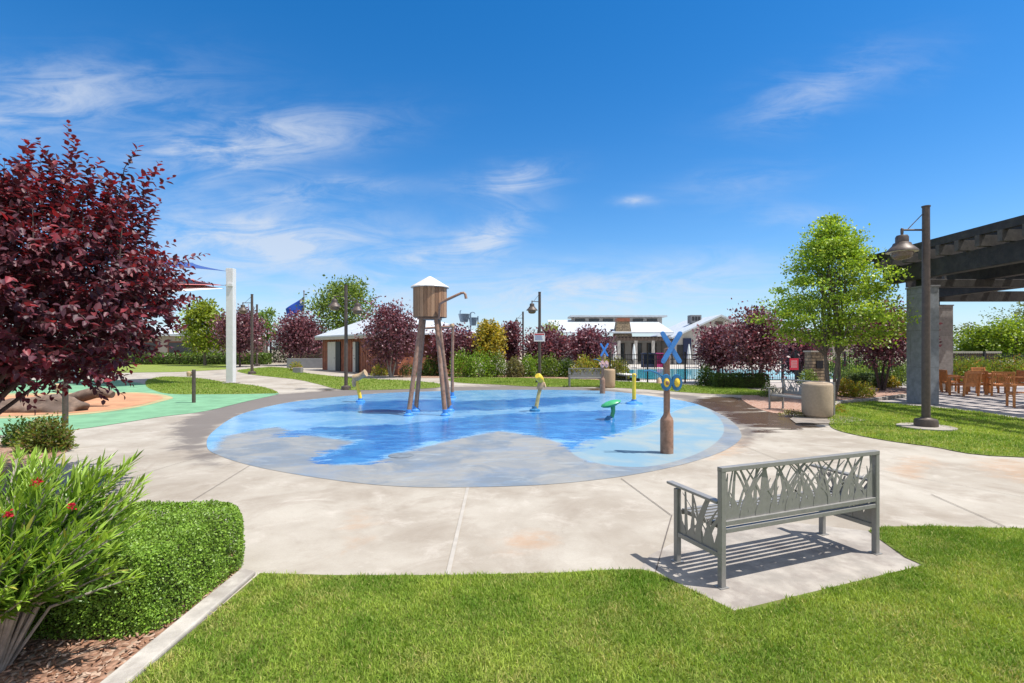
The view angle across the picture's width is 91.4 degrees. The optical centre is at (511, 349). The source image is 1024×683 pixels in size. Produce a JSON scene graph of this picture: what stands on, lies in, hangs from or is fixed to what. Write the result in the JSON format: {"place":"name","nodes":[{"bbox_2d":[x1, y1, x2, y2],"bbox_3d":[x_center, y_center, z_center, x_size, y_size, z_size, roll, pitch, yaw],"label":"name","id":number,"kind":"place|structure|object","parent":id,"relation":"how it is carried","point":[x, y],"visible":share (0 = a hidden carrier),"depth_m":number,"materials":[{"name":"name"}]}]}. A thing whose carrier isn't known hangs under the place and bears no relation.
{"place":"outdoors","nodes":[
{"label":"outdoors","id":0,"kind":"place"},
{"bbox_2d":[0,441,240,682],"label":"mulch bed","id":1,"kind":"object","parent":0,"point":[68,660],"depth_m":2.78,"materials":[{"name":"brown wood"}]},
{"bbox_2d":[0,415,36,446],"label":"shrub","id":2,"kind":"object","parent":1,"relation":"on","point":[5,439],"visible":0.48,"depth_m":8.80,"materials":[{"name":"green plant"}]},
{"bbox_2d":[7,411,79,453],"bbox_3d":[-7.788,1.369,8.429,1.036,0.728,0.861,0,0,0],"label":"shrub","id":3,"kind":"object","parent":1,"relation":"on","point":[48,434],"visible":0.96,"depth_m":8.29,"materials":[{"name":"green plant"}]},
{"bbox_2d":[0,444,157,672],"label":"oleander shrub","id":4,"kind":"object","parent":1,"relation":"on","point":[69,533],"visible":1,"depth_m":2.65,"materials":[{"name":"green plant"}]},
{"bbox_2d":[0,120,213,414],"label":"purple leaf tree","id":5,"kind":"object","parent":1,"relation":"on","point":[41,307],"visible":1,"depth_m":5.22,"materials":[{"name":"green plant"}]},
{"bbox_2d":[24,499,244,640],"bbox_3d":[-2.858,1.439,3.470,1.610,0.520,1.218,0,0,0],"label":"boxwood hedge","id":6,"kind":"object","parent":1,"relation":"on","point":[180,552],"visible":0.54,"depth_m":3.13,"materials":[{"name":"green plant"}]},
{"bbox_2d":[0,380,278,434],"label":"rubber play surface","id":7,"kind":"object","parent":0,"point":[177,404],"visible":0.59,"depth_m":14.94,"materials":[{"name":"green rubber"}]},
{"bbox_2d":[55,381,68,425],"bbox_3d":[-10.038,1.187,11.140,0.280,1.002,0.167,0,0,0],"label":"fountain post","id":8,"kind":"object","parent":7,"relation":"on","point":[65,405],"visible":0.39,"depth_m":11.10,"materials":[{"name":"grey metal"}]},
{"bbox_2d":[0,392,172,417],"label":"tan rubber border","id":9,"kind":"object","parent":7,"relation":"on","point":[165,397],"visible":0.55,"depth_m":14.52,"materials":[{"name":"beige rubber"}]},
{"bbox_2d":[0,393,162,415],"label":"orange rubber surface","id":10,"kind":"object","parent":9,"relation":"on","point":[116,401],"visible":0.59,"depth_m":16.00,"materials":[{"name":"orange rubber"}]},
{"bbox_2d":[0,394,89,412],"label":"play boulder","id":11,"kind":"object","parent":10,"relation":"on","point":[47,405],"visible":0.58,"depth_m":13.59,"materials":[{"name":"brown stone"}]},
{"bbox_2d":[69,387,114,401],"bbox_3d":[-12.595,1.373,14.912,1.392,0.562,0.360,0,0,0],"label":"play log","id":12,"kind":"object","parent":10,"relation":"on","point":[84,395],"visible":0.63,"depth_m":14.79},
{"bbox_2d":[116,364,225,372],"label":"lawn","id":13,"kind":"structure","parent":0,"point":[165,368],"depth_m":46.76,"materials":[{"name":"green plant"}]},
{"bbox_2d":[112,352,272,364],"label":"hedge","id":14,"kind":"object","parent":13,"relation":"on","point":[219,358],"visible":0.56,"depth_m":57.69,"materials":[{"name":"green plant"}]},
{"bbox_2d":[173,297,225,365],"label":"young green tree","id":15,"kind":"object","parent":13,"relation":"on","point":[197,316],"visible":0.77,"depth_m":53.03,"materials":[{"name":"green plant"}]},
{"bbox_2d":[115,327,250,355],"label":"entrance building","id":16,"kind":"structure","parent":0,"point":[173,342],"depth_m":63.44,"materials":[{"name":"beige paint"}]},
{"bbox_2d":[168,341,194,355],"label":"window","id":17,"kind":"structure","parent":16,"relation":"in","point":[171,343],"depth_m":63.41,"materials":[{"name":"grey glass"}]},
{"bbox_2d":[145,376,277,393],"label":"lawn","id":18,"kind":"structure","parent":0,"point":[240,391],"depth_m":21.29,"materials":[{"name":"green plant"}]},
{"bbox_2d":[224,268,239,383],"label":"shade column","id":19,"kind":"structure","parent":18,"relation":"on","point":[230,285],"depth_m":25.23,"materials":[{"name":"white metal"}]},
{"bbox_2d":[118,280,223,293],"bbox_3d":[-17.034,-3.081,24.398,3.212,1.262,4.155,0,0,32],"label":"white shade sail","id":20,"kind":"object","parent":19,"relation":"attached to","point":[195,287],"visible":0.23,"depth_m":25.07,"materials":[{"name":"fabric"}]},
{"bbox_2d":[238,367,439,389],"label":"lawn","id":21,"kind":"structure","parent":0,"point":[378,387],"depth_m":25.88,"materials":[{"name":"green plant"}]},
{"bbox_2d":[237,294,255,373],"bbox_3d":[-18.464,-1.102,34.806,1.205,5.584,0.690,0,0,-5],"label":"lamp post","id":22,"kind":"object","parent":21,"relation":"on","point":[242,309],"visible":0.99,"depth_m":34.75,"materials":[{"name":"brown metal"}]},
{"bbox_2d":[328,285,363,389],"bbox_3d":[-7.090,-0.541,21.357,1.524,4.463,0.552,0,0,0],"label":"lamp post","id":23,"kind":"object","parent":21,"relation":"on","point":[356,309],"visible":1,"depth_m":21.30,"materials":[{"name":"brown metal"}]},
{"bbox_2d":[351,296,427,376],"bbox_3d":[-7.579,-0.830,30.847,4.591,5.160,3.561,0,0,0],"label":"plum tree","id":24,"kind":"object","parent":21,"relation":"on","point":[393,327],"visible":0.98,"depth_m":30.46,"materials":[{"name":"purple plant"}]},
{"bbox_2d":[404,276,466,415],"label":"water tower","id":25,"kind":"structure","parent":0,"point":[430,299],"depth_m":13.04,"materials":[{"name":"brown wood"}]},
{"bbox_2d":[0,364,1023,628],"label":"plaza","id":26,"kind":"structure","parent":0,"point":[304,524],"depth_m":5.79,"materials":[{"name":"concrete"}]},
{"bbox_2d":[100,568,254,682],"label":"mow curb","id":27,"kind":"structure","parent":26,"relation":"on","point":[168,639],"depth_m":2.97,"materials":[{"name":"beige concrete"}]},
{"bbox_2d":[205,303,273,366],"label":"plum tree","id":28,"kind":"object","parent":26,"relation":"on","point":[243,328],"visible":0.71,"depth_m":49.42,"materials":[{"name":"purple plant"}]},
{"bbox_2d":[264,308,330,360],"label":"plum tree","id":29,"kind":"object","parent":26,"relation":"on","point":[299,333],"visible":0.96,"depth_m":53.77,"materials":[{"name":"purple plant"}]},
{"bbox_2d":[287,358,321,367],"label":"wall","id":30,"kind":"structure","parent":26,"relation":"on","point":[311,363],"depth_m":46.83,"materials":[{"name":"grey concrete"}]},
{"bbox_2d":[315,314,476,374],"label":"service building","id":31,"kind":"structure","parent":26,"relation":"on","point":[333,350],"depth_m":38.18,"materials":[{"name":"white"}]},
{"bbox_2d":[328,342,335,370],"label":"double door","id":32,"kind":"structure","parent":31,"relation":"in","point":[331,345],"depth_m":41.16,"materials":[{"name":"white metal"}]},
{"bbox_2d":[446,487,468,573],"bbox_3d":[-0.513,1.687,4.949,0.035,0.001,2.377,0,0,-1],"label":"joint sealant","id":33,"kind":"object","parent":26,"relation":"on","point":[451,558],"visible":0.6,"depth_m":4.56,"materials":[{"name":"grey rubber"}]},
{"bbox_2d":[207,390,741,486],"bbox_3d":[-0.769,1.692,13.706,13.090,0.001,15.087,0,0,0],"label":"splash pad","id":34,"kind":"object","parent":26,"relation":"in","point":[485,438],"visible":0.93,"depth_m":9.67,"materials":[{"name":"paint"}]},
{"bbox_2d":[352,369,367,401],"bbox_3d":[-4.950,1.164,16.282,0.523,1.069,0.304,0,0,9],"label":"log jet","id":35,"kind":"object","parent":34,"relation":"on","point":[356,378],"visible":0.99,"depth_m":16.21,"materials":[{"name":"yellow paint"}]},
{"bbox_2d":[425,324,455,397],"bbox_3d":[-2.521,0.377,17.708,1.093,2.630,0.280,0,0,0],"label":"shower post","id":36,"kind":"object","parent":34,"relation":"on","point":[451,326],"visible":0.89,"depth_m":17.66,"materials":[{"name":"brown metal"}]},
{"bbox_2d":[529,373,545,411],"bbox_3d":[0.703,1.176,13.806,0.432,1.070,0.350,0,0,34],"label":"leaning jet","id":37,"kind":"object","parent":34,"relation":"on","point":[539,378],"visible":1,"depth_m":13.75,"materials":[{"name":"yellow paint"}]},
{"bbox_2d":[593,343,608,393],"bbox_3d":[3.439,0.714,19.453,0.619,1.956,0.265,0,0,-8],"label":"crossing jet","id":38,"kind":"object","parent":34,"relation":"on","point":[602,363],"visible":1,"depth_m":19.40,"materials":[{"name":"blue paint"}]},
{"bbox_2d":[644,331,681,453],"bbox_3d":[2.448,0.694,8.191,0.632,1.996,0.270,0,0,0],"label":"crossing jet","id":39,"kind":"object","parent":34,"relation":"on","point":[666,381],"visible":1,"depth_m":8.13,"materials":[{"name":"blue paint"}]},
{"bbox_2d":[604,369,614,387],"bbox_3d":[4.360,1.270,22.400,0.520,0.852,0.520,0,0,0],"label":"litter bin","id":40,"kind":"object","parent":26,"relation":"on","point":[609,375],"visible":0.9,"depth_m":22.18,"materials":[{"name":"beige concrete"}]},
{"bbox_2d":[691,321,744,372],"bbox_3d":[10.551,0.149,25.338,2.804,3.201,3.634,0,0,0],"label":"plum tree","id":41,"kind":"object","parent":26,"relation":"on","point":[708,348],"visible":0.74,"depth_m":25.02,"materials":[{"name":"purple plant"}]},
{"bbox_2d":[712,298,801,387],"bbox_3d":[11.033,-0.274,22.564,3.540,4.047,3.166,0,0,0],"label":"plum tree","id":42,"kind":"object","parent":26,"relation":"on","point":[756,348],"visible":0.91,"depth_m":22.02,"materials":[{"name":"purple plant"}]},
{"bbox_2d":[641,523,918,609],"bbox_3d":[2.179,1.690,4.197,2.480,0.001,1.270,0,0,-21],"label":"bench pad","id":43,"kind":"object","parent":26,"relation":"on","point":[767,564],"visible":0.83,"depth_m":3.96,"materials":[{"name":"concrete"}]},
{"bbox_2d":[667,450,882,589],"bbox_3d":[2.160,1.262,4.108,1.715,0.857,0.604,0,0,-21],"label":"park bench","id":44,"kind":"object","parent":43,"relation":"on","point":[728,510],"visible":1,"depth_m":3.84,"materials":[{"name":"grey metal"}]},
{"bbox_2d":[790,414,863,423],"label":"bin slab","id":45,"kind":"structure","parent":26,"relation":"on","point":[800,419],"depth_m":12.07,"materials":[{"name":"concrete"}]},
{"bbox_2d":[801,382,832,417],"bbox_3d":[7.660,1.250,12.550,0.690,0.892,0.690,0,0,0],"label":"litter bin","id":46,"kind":"object","parent":45,"relation":"on","point":[816,399],"visible":0.99,"depth_m":12.28,"materials":[{"name":"beige concrete"}]},
{"bbox_2d":[0,0,1023,349],"label":"sky","id":47,"kind":"structure","parent":0,"point":[594,157],"materials":[{"name":"blue"}]},
{"bbox_2d":[394,373,630,380],"bbox_3d":[-1.222,1.688,32.686,18.748,0.001,6.552,0,0,16],"label":"shrub bed","id":48,"kind":"object","parent":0,"point":[436,376],"visible":0.07,"depth_m":30.69,"materials":[{"name":"green plant"}]},
{"bbox_2d":[421,355,438,375],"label":"garden shrub","id":49,"kind":"object","parent":48,"relation":"on","point":[433,370],"visible":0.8,"depth_m":32.73,"materials":[{"name":"green plant"}]},
{"bbox_2d":[424,322,480,372],"bbox_3d":[-3.792,-0.085,33.569,4.466,3.670,3.794,0,0,0],"label":"plum tree","id":50,"kind":"object","parent":48,"relation":"on","point":[461,341],"visible":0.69,"depth_m":32.86,"materials":[{"name":"purple plant"}]},
{"bbox_2d":[447,349,476,376],"bbox_3d":[-3.109,0.759,31.635,2.132,2.027,1.926,0,0,0],"label":"garden shrub","id":51,"kind":"object","parent":48,"relation":"on","point":[461,364],"visible":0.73,"depth_m":31.36,"materials":[{"name":"green plant"}]},
{"bbox_2d":[462,346,497,377],"bbox_3d":[-1.970,0.736,31.093,2.325,2.066,2.088,0,0,0],"label":"garden shrub","id":52,"kind":"object","parent":48,"relation":"on","point":[479,367],"visible":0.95,"depth_m":30.98,"materials":[{"name":"green plant"}]},
{"bbox_2d":[467,318,508,361],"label":"yellow tree","id":53,"kind":"object","parent":48,"relation":"on","point":[490,332],"visible":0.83,"depth_m":32.50,"materials":[{"name":"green plant"}]},
{"bbox_2d":[482,350,506,376],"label":"garden shrub","id":54,"kind":"object","parent":48,"relation":"on","point":[501,361],"visible":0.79,"depth_m":31.36,"materials":[{"name":"green plant"}]},
{"bbox_2d":[500,320,525,370],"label":"plum tree","id":55,"kind":"object","parent":48,"relation":"on","point":[513,330],"visible":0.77,"depth_m":34.58,"materials":[{"name":"purple plant"}]},
{"bbox_2d":[505,354,525,376],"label":"garden shrub","id":56,"kind":"object","parent":48,"relation":"on","point":[515,368],"visible":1,"depth_m":31.07,"materials":[{"name":"green plant"}]},
{"bbox_2d":[521,352,543,376],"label":"garden shrub","id":57,"kind":"object","parent":48,"relation":"on","point":[531,370],"visible":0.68,"depth_m":31.54,"materials":[{"name":"green plant"}]},
{"bbox_2d":[517,324,573,368],"bbox_3d":[2.214,-0.039,33.777,3.864,3.579,4.431,0,0,0],"label":"plum tree","id":58,"kind":"object","parent":48,"relation":"on","point":[555,343],"visible":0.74,"depth_m":33.30,"materials":[{"name":"purple plant"}]},
{"bbox_2d":[537,351,565,376],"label":"garden shrub","id":59,"kind":"object","parent":48,"relation":"on","point":[548,364],"visible":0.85,"depth_m":31.36,"materials":[{"name":"green plant"}]},
{"bbox_2d":[555,355,575,376],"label":"garden shrub","id":60,"kind":"object","parent":48,"relation":"on","point":[565,366],"visible":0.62,"depth_m":31.36,"materials":[{"name":"green plant"}]},
{"bbox_2d":[569,351,599,374],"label":"garden shrub","id":61,"kind":"object","parent":48,"relation":"on","point":[579,361],"visible":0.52,"depth_m":30.30,"materials":[{"name":"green plant"}]},
{"bbox_2d":[608,355,630,378],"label":"garden shrub","id":62,"kind":"object","parent":48,"relation":"on","point":[618,367],"visible":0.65,"depth_m":28.76,"materials":[{"name":"green plant"}]},
{"bbox_2d":[126,523,1023,682],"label":"front lawn","id":63,"kind":"structure","parent":0,"point":[764,605],"depth_m":2.97,"materials":[{"name":"green plant"}]},
{"bbox_2d":[448,377,765,394],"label":"back lawn","id":64,"kind":"structure","parent":0,"point":[614,387],"depth_m":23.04,"materials":[{"name":"green plant"}]},
{"bbox_2d":[526,292,540,381],"bbox_3d":[1.191,-0.651,25.618,1.014,4.701,0.581,0,0,-38],"label":"lamp post","id":65,"kind":"object","parent":64,"relation":"on","point":[531,309],"visible":0.85,"depth_m":25.73,"materials":[{"name":"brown metal"}]},
{"bbox_2d":[568,368,604,386],"bbox_3d":[3.460,1.268,22.967,1.715,0.857,0.604,0,0,0],"label":"park bench","id":66,"kind":"object","parent":64,"relation":"on","point":[582,375],"visible":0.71,"depth_m":23.22,"materials":[{"name":"grey metal"}]},
{"bbox_2d":[609,352,760,382],"bbox_3d":[9.000,0.900,26.000,7.890,1.600,0.090,0,0,0],"label":"pool fence","id":67,"kind":"object","parent":64,"relation":"on","point":[654,359],"visible":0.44,"depth_m":25.98,"materials":[{"name":"black metal"}]},
{"bbox_2d":[693,364,714,385],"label":"garden shrub","id":68,"kind":"object","parent":64,"relation":"on","point":[703,379],"visible":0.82,"depth_m":23.31,"materials":[{"name":"green plant"}]},
{"bbox_2d":[708,372,770,387],"bbox_3d":[10.268,1.370,22.595,2.651,0.753,1.077,0,0,0],"label":"dark hedge","id":69,"kind":"object","parent":64,"relation":"on","point":[729,380],"visible":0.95,"depth_m":22.24,"materials":[{"name":"green plant"}]},
{"bbox_2d":[268,350,1022,363],"bbox_3d":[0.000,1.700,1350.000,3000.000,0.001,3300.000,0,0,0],"label":"ground","id":70,"kind":"structure","parent":0,"point":[527,358],"depth_m":89.48,"materials":[{"name":"soil"}]},
{"bbox_2d":[258,307,281,352],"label":"green tree","id":71,"kind":"object","parent":70,"relation":"on","point":[268,313],"visible":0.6,"depth_m":61.72,"materials":[{"name":"green plant"}]},
{"bbox_2d":[295,274,379,332],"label":"locust tree","id":72,"kind":"object","parent":70,"relation":"on","point":[323,309],"visible":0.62,"depth_m":56.62,"materials":[{"name":"green plant"}]},
{"bbox_2d":[578,364,832,381],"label":"pool deck","id":73,"kind":"structure","parent":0,"point":[672,366],"depth_m":45.62,"materials":[{"name":"beige concrete"}]},
{"bbox_2d":[566,323,617,369],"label":"plum tree","id":74,"kind":"object","parent":73,"relation":"on","point":[588,340],"visible":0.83,"depth_m":34.21,"materials":[{"name":"purple plant"}]},
{"bbox_2d":[548,314,754,364],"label":"clubhouse","id":75,"kind":"structure","parent":73,"relation":"on","point":[624,327],"depth_m":61.42,"materials":[{"name":"paint"}]},
{"bbox_2d":[775,328,834,377],"bbox_3d":[17.436,0.164,30.014,3.370,3.195,3.478,0,0,35],"label":"plum tree","id":76,"kind":"object","parent":73,"relation":"on","point":[805,347],"visible":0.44,"depth_m":29.31,"materials":[{"name":"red plant"}]},
{"bbox_2d":[629,369,832,378],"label":"pool water","id":77,"kind":"structure","parent":0,"point":[641,373],"depth_m":35.74,"materials":[{"name":"blue liquid"}]},
{"bbox_2d":[803,351,824,381],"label":"gate pillar","id":78,"kind":"structure","parent":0,"point":[814,360],"depth_m":25.70,"materials":[{"name":"stone"}]},
{"bbox_2d":[741,387,905,412],"bbox_3d":[11.736,1.688,18.630,13.823,0.001,3.782,0,0,-38],"label":"gravel bed","id":79,"kind":"object","parent":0,"point":[758,402],"visible":0.3,"depth_m":16.71,"materials":[{"name":"beige gravel"}]},
{"bbox_2d":[766,379,834,415],"bbox_3d":[7.768,1.258,13.531,0.604,0.857,1.715,0,0,-16],"label":"park bench","id":80,"kind":"object","parent":79,"relation":"on","point":[779,396],"visible":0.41,"depth_m":14.13,"materials":[{"name":"grey metal"}]},
{"bbox_2d":[742,212,920,398],"bbox_3d":[11.274,-1.500,17.314,5.531,6.501,5.041,0,0,0],"label":"ash tree","id":81,"kind":"object","parent":79,"relation":"on","point":[834,246],"visible":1,"depth_m":16.93,"materials":[{"name":"green plant"}]},
{"bbox_2d":[837,376,859,396],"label":"garden shrub","id":82,"kind":"object","parent":79,"relation":"on","point":[843,388],"visible":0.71,"depth_m":18.07,"materials":[{"name":"green plant"}]},
{"bbox_2d":[846,381,878,397],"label":"garden shrub","id":83,"kind":"object","parent":79,"relation":"on","point":[866,392],"visible":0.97,"depth_m":17.76,"materials":[{"name":"green plant"}]},
{"bbox_2d":[841,372,891,387],"bbox_3d":[16.141,1.357,22.793,2.071,0.765,1.094,0,0,0],"label":"sage hedge","id":84,"kind":"object","parent":79,"relation":"on","point":[863,377],"visible":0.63,"depth_m":22.45,"materials":[{"name":"green plant"}]},
{"bbox_2d":[843,296,946,390],"bbox_3d":[15.510,-0.242,20.903,3.679,3.984,3.951,0,0,0],"label":"plum tree","id":85,"kind":"object","parent":79,"relation":"on","point":[885,354],"visible":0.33,"depth_m":20.72,"materials":[{"name":"purple plant"}]},
{"bbox_2d":[765,381,1023,418],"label":"patio","id":86,"kind":"structure","parent":0,"point":[971,400],"depth_m":16.41,"materials":[{"name":"grey concrete"}]},
{"bbox_2d":[885,362,905,384],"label":"garden shrub","id":87,"kind":"object","parent":86,"relation":"on","point":[899,371],"visible":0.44,"depth_m":23.68,"materials":[{"name":"green plant"}]},
{"bbox_2d":[905,279,940,404],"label":"stone column","id":88,"kind":"structure","parent":86,"relation":"on","point":[913,362],"depth_m":15.71,"materials":[{"name":"grey stone"}]},
{"bbox_2d":[862,215,1023,301],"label":"pergola","id":89,"kind":"object","parent":88,"relation":"on","point":[984,263],"visible":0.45,"depth_m":14.82,"materials":[{"name":"grey metal"}]},
{"bbox_2d":[947,372,981,395],"bbox_3d":[16.706,1.238,18.460,0.655,0.910,0.717,0,0,-5],"label":"wooden chair","id":90,"kind":"object","parent":86,"relation":"on","point":[976,383],"visible":1,"depth_m":18.18,"materials":[{"name":"brown wood"}]},
{"bbox_2d":[957,371,987,394],"bbox_3d":[17.648,1.238,19.169,0.655,0.910,0.717,0,0,15],"label":"wooden chair","id":91,"kind":"object","parent":86,"relation":"on","point":[985,376],"visible":0.48,"depth_m":18.86,"materials":[{"name":"brown wood"}]},
{"bbox_2d":[987,371,1015,396],"bbox_3d":[18.026,1.238,18.462,0.655,0.910,0.717,0,0,30],"label":"wooden chair","id":92,"kind":"object","parent":86,"relation":"on","point":[1000,376],"visible":0.84,"depth_m":18.24,"materials":[{"name":"brown wood"}]},
{"bbox_2d":[828,401,1023,456],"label":"lawn","id":93,"kind":"structure","parent":0,"point":[941,436],"depth_m":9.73,"materials":[{"name":"green plant"}]},
{"bbox_2d":[835,394,905,405],"bbox_3d":[11.250,1.650,16.099,7.072,0.139,0.647,0,0,-38],"label":"stone edging","id":94,"kind":"object","parent":93,"relation":"on","point":[875,398],"visible":0.58,"depth_m":16.47,"materials":[{"name":"concrete"}]},
{"bbox_2d":[896,423,957,431],"bbox_3d":[8.966,1.673,10.828,1.040,0.055,1.040,0,0,0],"label":"lamp footing","id":95,"kind":"object","parent":93,"relation":"on","point":[939,428],"visible":0.56,"depth_m":10.62,"materials":[{"name":"concrete"}]},
{"bbox_2d":[885,205,938,427],"bbox_3d":[8.666,-0.737,10.828,1.030,4.773,0.590,0,0,0],"label":"lamp post","id":96,"kind":"object","parent":95,"relation":"on","point":[902,248],"visible":1,"depth_m":10.77,"materials":[{"name":"brown metal"}]},
{"bbox_2d":[939,301,953,389],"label":"stone column","id":97,"kind":"structure","parent":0,"point":[946,332],"depth_m":21.05,"materials":[{"name":"grey stone"}]},
{"label":"right planting","id":98,"kind":"structure","parent":0,"visible":0},
{"bbox_2d":[797,351,1021,378],"bbox_3d":[26.023,0.900,29.000,19.045,1.650,0.090,0,0,0],"label":"back fence","id":99,"kind":"object","parent":98,"relation":"on","point":[984,356],"visible":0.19,"depth_m":28.99,"materials":[{"name":"black metal"}]},
{"bbox_2d":[953,353,976,381],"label":"patio shrub","id":100,"kind":"object","parent":98,"relation":"on","point":[957,369],"visible":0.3,"depth_m":26.20,"materials":[{"name":"green plant"}]},
{"bbox_2d":[954,355,995,381],"bbox_3d":[24.549,0.999,26.444,2.259,1.532,1.704,0,0,0],"label":"patio shrub","id":101,"kind":"object","parent":98,"relation":"on","point":[980,364],"visible":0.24,"depth_m":26.32,"materials":[{"name":"green plant"}]},
{"bbox_2d":[953,351,1001,371],"bbox_3d":[27.500,0.890,29.900,2.900,1.620,0.700,0,0,0],"label":"garden wall box","id":102,"kind":"object","parent":98,"relation":"on","point":[974,353],"visible":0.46,"depth_m":29.65,"materials":[{"name":"beige paint"}]},
{"bbox_2d":[953,323,1022,361],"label":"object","id":103,"kind":"object","parent":98,"relation":"on","point":[966,342],"visible":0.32,"depth_m":34.93,"materials":[{"name":"green plant"}]},
{"bbox_2d":[966,314,1023,361],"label":"tree","id":104,"kind":"object","parent":98,"relation":"on","point":[1012,331],"visible":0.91,"depth_m":32.89,"materials":[{"name":"green plant"}]},
{"bbox_2d":[979,354,1016,381],"bbox_3d":[25.747,0.969,26.506,2.408,1.555,1.706,0,0,0],"label":"patio shrub","id":105,"kind":"object","parent":98,"relation":"on","point":[996,364],"visible":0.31,"depth_m":26.33,"materials":[{"name":"green plant"}]},
{"bbox_2d":[1003,354,1023,381],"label":"patio shrub","id":106,"kind":"object","parent":98,"relation":"on","point":[1019,364],"visible":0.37,"depth_m":25.89,"materials":[{"name":"green plant"}]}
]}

